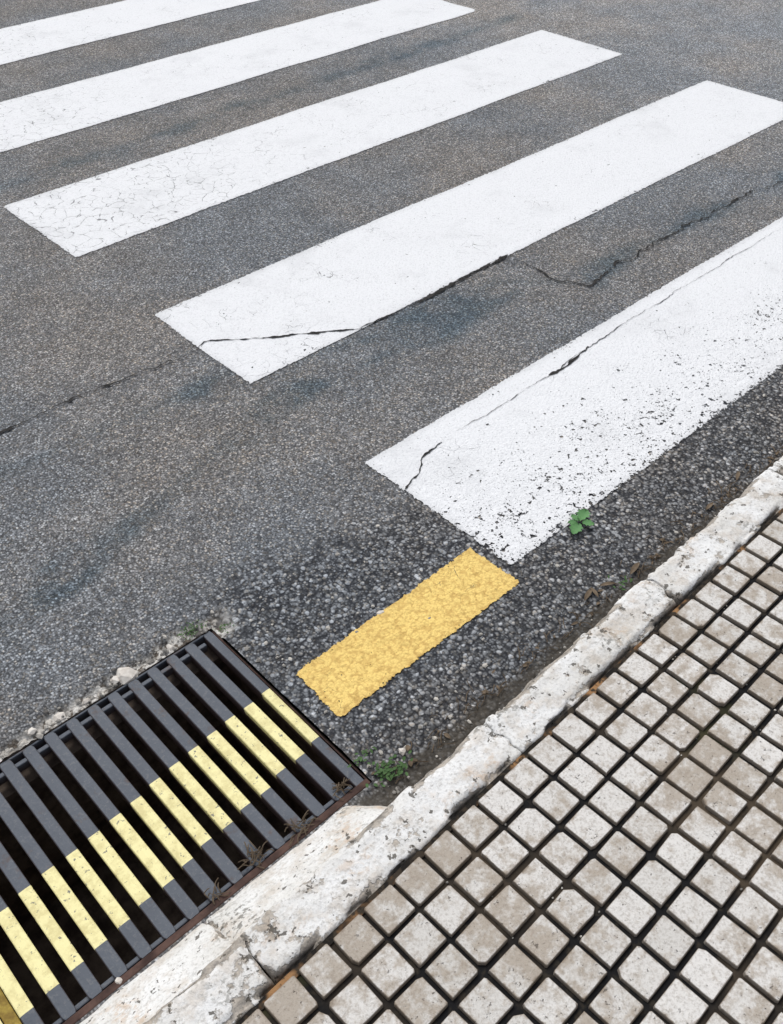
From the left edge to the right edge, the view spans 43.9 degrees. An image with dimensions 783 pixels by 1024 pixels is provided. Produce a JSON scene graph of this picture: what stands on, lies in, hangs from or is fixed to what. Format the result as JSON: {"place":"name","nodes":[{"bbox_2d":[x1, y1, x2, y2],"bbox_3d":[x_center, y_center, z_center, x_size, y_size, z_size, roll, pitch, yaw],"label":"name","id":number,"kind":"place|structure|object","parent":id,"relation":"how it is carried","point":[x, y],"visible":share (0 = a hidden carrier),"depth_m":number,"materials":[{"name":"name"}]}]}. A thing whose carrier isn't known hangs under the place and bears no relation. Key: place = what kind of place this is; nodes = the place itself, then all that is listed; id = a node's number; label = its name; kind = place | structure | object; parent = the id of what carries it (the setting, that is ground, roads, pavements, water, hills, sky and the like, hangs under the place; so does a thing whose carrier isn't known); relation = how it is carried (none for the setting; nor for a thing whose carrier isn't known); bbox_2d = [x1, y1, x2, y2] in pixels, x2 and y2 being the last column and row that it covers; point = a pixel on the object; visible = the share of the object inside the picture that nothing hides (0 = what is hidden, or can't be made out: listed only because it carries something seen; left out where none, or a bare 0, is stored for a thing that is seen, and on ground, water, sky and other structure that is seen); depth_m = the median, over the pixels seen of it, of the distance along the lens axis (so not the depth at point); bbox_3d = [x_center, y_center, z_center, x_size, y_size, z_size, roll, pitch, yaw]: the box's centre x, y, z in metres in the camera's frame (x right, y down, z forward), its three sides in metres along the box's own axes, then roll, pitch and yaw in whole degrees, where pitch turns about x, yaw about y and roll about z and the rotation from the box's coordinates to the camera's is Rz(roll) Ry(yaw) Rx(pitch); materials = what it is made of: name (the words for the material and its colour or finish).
{"place":"outdoors","nodes":[
{"label":"outdoors","id":0,"kind":"place"},
{"bbox_2d":[2,629,371,781],"bbox_3d":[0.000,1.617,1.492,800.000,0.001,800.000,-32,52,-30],"label":"frame","id":1,"kind":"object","parent":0,"point":[296,708],"depth_m":2.65,"materials":[{"name":"black metal"}]},
{"bbox_2d":[0,0,782,1023],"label":"asphalt road","id":2,"kind":"structure","parent":0,"point":[208,486],"depth_m":2.73,"materials":[{"name":"grey asphalt"}]},
{"bbox_2d":[0,351,195,433],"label":"road crack","id":3,"kind":"object","parent":2,"relation":"on","point":[10,427],"visible":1,"depth_m":2.70,"materials":[{"name":"black asphalt"}]},
{"bbox_2d":[0,0,258,64],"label":"crosswalk stripe","id":4,"kind":"object","parent":2,"relation":"on","point":[105,21],"visible":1,"depth_m":5.17,"materials":[{"name":"white paint"}]},
{"bbox_2d":[0,628,370,1023],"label":"drain pit","id":5,"kind":"object","parent":2,"relation":"in","point":[43,1006],"visible":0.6,"depth_m":2.20,"materials":[{"name":"metal"}]},
{"bbox_2d":[0,646,237,886],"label":"drain pit ledge","id":6,"kind":"object","parent":5,"relation":"attached to","point":[13,847],"depth_m":2.01,"materials":[{"name":"black concrete"}]},
{"bbox_2d":[0,631,370,1023],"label":"drain grate","id":7,"kind":"object","parent":5,"relation":"on","point":[117,701],"visible":1,"depth_m":1.79,"materials":[{"name":"metal"}]},
{"bbox_2d":[177,620,207,639],"bbox_3d":[-0.431,0.249,2.090,0.043,0.011,0.069,23,47,23],"label":"moss tuft","id":8,"kind":"object","parent":2,"relation":"on","point":[190,631],"visible":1,"depth_m":2.09,"materials":[{"name":"green plant"}]},
{"bbox_2d":[0,0,474,151],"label":"crosswalk stripe","id":9,"kind":"object","parent":2,"relation":"on","point":[153,84],"visible":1,"depth_m":4.64,"materials":[{"name":"white paint"}]},
{"bbox_2d":[27,610,504,983],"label":"pale pebbles","id":10,"kind":"object","parent":2,"relation":"on","point":[125,675],"visible":0.91,"depth_m":2.00,"materials":[{"name":"stone"}]},
{"bbox_2d":[4,30,621,256],"bbox_3d":[-0.140,-1.693,4.191,3.041,0.005,0.534,-32,52,-30],"label":"crosswalk stripe","id":11,"kind":"object","parent":2,"relation":"on","point":[404,105],"visible":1,"depth_m":3.98,"materials":[{"name":"white paint"}]},
{"bbox_2d":[347,746,376,767],"bbox_3d":[-0.053,0.468,1.847,0.038,0.011,0.066,17,45,17],"label":"weed clump","id":12,"kind":"object","parent":2,"relation":"on","point":[365,755],"visible":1,"depth_m":1.85,"materials":[{"name":"green plant"}]},
{"bbox_2d":[365,750,412,787],"bbox_3d":[-0.003,0.486,1.832,0.114,0.014,0.058,-20,46,-20],"label":"weed clump","id":13,"kind":"object","parent":2,"relation":"on","point":[385,770],"visible":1,"depth_m":1.83,"materials":[{"name":"green plant"}]},
{"bbox_2d":[0,244,782,938],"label":"loose gravel","id":14,"kind":"structure","parent":2,"relation":"on","point":[102,694],"depth_m":2.04,"materials":[{"name":"grey gravel"}]},
{"bbox_2d":[297,547,518,715],"bbox_3d":[0.042,0.244,2.091,0.540,0.006,0.155,-32,52,-30],"label":"yellow road line","id":15,"kind":"object","parent":2,"relation":"on","point":[400,634],"visible":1,"depth_m":2.08,"materials":[{"name":"paint"}]},
{"bbox_2d":[417,254,507,302],"bbox_3d":[0.236,-0.766,3.183,0.454,0.001,0.024,-34,53,-31],"label":"road crack","id":16,"kind":"object","parent":2,"relation":"on","point":[453,283],"visible":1,"depth_m":3.15,"materials":[{"name":"black asphalt"}]},
{"bbox_2d":[143,456,782,1023],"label":"kerb","id":17,"kind":"structure","parent":2,"relation":"on","point":[257,960],"depth_m":1.67,"materials":[{"name":"white concrete"}]},
{"bbox_2d":[80,806,386,1023],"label":"kerb mortar fillet","id":18,"kind":"object","parent":17,"relation":"attached to","point":[148,993],"visible":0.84,"depth_m":1.57,"materials":[{"name":"white concrete"}]},
{"bbox_2d":[155,80,782,383],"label":"crosswalk stripe","id":19,"kind":"object","parent":2,"relation":"on","point":[373,261],"visible":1,"depth_m":3.41,"materials":[{"name":"white paint"}]},
{"bbox_2d":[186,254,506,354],"bbox_3d":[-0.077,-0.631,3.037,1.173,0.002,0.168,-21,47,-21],"label":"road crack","id":20,"kind":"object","parent":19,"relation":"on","point":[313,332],"visible":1,"depth_m":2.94,"materials":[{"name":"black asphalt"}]},
{"bbox_2d":[204,439,782,904],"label":"dry leaf litter","id":21,"kind":"object","parent":2,"relation":"on","point":[410,763],"visible":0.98,"depth_m":1.98,"materials":[{"name":"brown plant"}]},
{"bbox_2d":[365,217,782,563],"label":"crosswalk stripe","id":22,"kind":"object","parent":2,"relation":"on","point":[733,291],"visible":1,"depth_m":2.67,"materials":[{"name":"white paint"}]},
{"bbox_2d":[405,442,441,488],"bbox_3d":[0.074,-0.120,2.485,0.023,0.002,0.218,19,46,19],"label":"road crack","id":23,"kind":"object","parent":22,"relation":"on","point":[429,451],"visible":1,"depth_m":2.49,"materials":[{"name":"grey asphalt"}]},
{"bbox_2d":[549,346,588,374],"bbox_3d":[0.521,-0.439,2.830,0.017,0.001,0.202,32,51,30],"label":"road crack","id":24,"kind":"object","parent":22,"relation":"on","point":[569,363],"visible":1,"depth_m":2.82,"materials":[{"name":"black asphalt"}]},
{"bbox_2d":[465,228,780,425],"bbox_3d":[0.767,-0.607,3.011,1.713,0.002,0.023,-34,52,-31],"label":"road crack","id":25,"kind":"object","parent":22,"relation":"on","point":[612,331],"visible":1,"depth_m":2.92,"materials":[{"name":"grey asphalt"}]},
{"bbox_2d":[568,509,594,534],"bbox_3d":[0.448,0.023,2.315,0.092,0.010,0.061,-32,52,-30],"label":"green weed","id":26,"kind":"object","parent":2,"relation":"on","point":[575,527],"visible":1,"depth_m":2.32,"materials":[{"name":"green plant"}]},
{"bbox_2d":[608,575,631,590],"bbox_3d":[0.512,0.165,2.183,0.055,0.010,0.066,8,43,9],"label":"moss tuft","id":27,"kind":"object","parent":2,"relation":"on","point":[626,581],"visible":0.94,"depth_m":2.19,"materials":[{"name":"green plant"}]},
{"bbox_2d":[519,181,782,285],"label":"road crack","id":28,"kind":"object","parent":2,"relation":"on","point":[615,262],"visible":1,"depth_m":3.31,"materials":[{"name":"black asphalt"}]},
{"bbox_2d":[236,508,782,1023],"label":"tiled pavement","id":29,"kind":"structure","parent":0,"point":[634,814],"depth_m":1.56,"materials":[{"name":"beige tile"}]}
]}

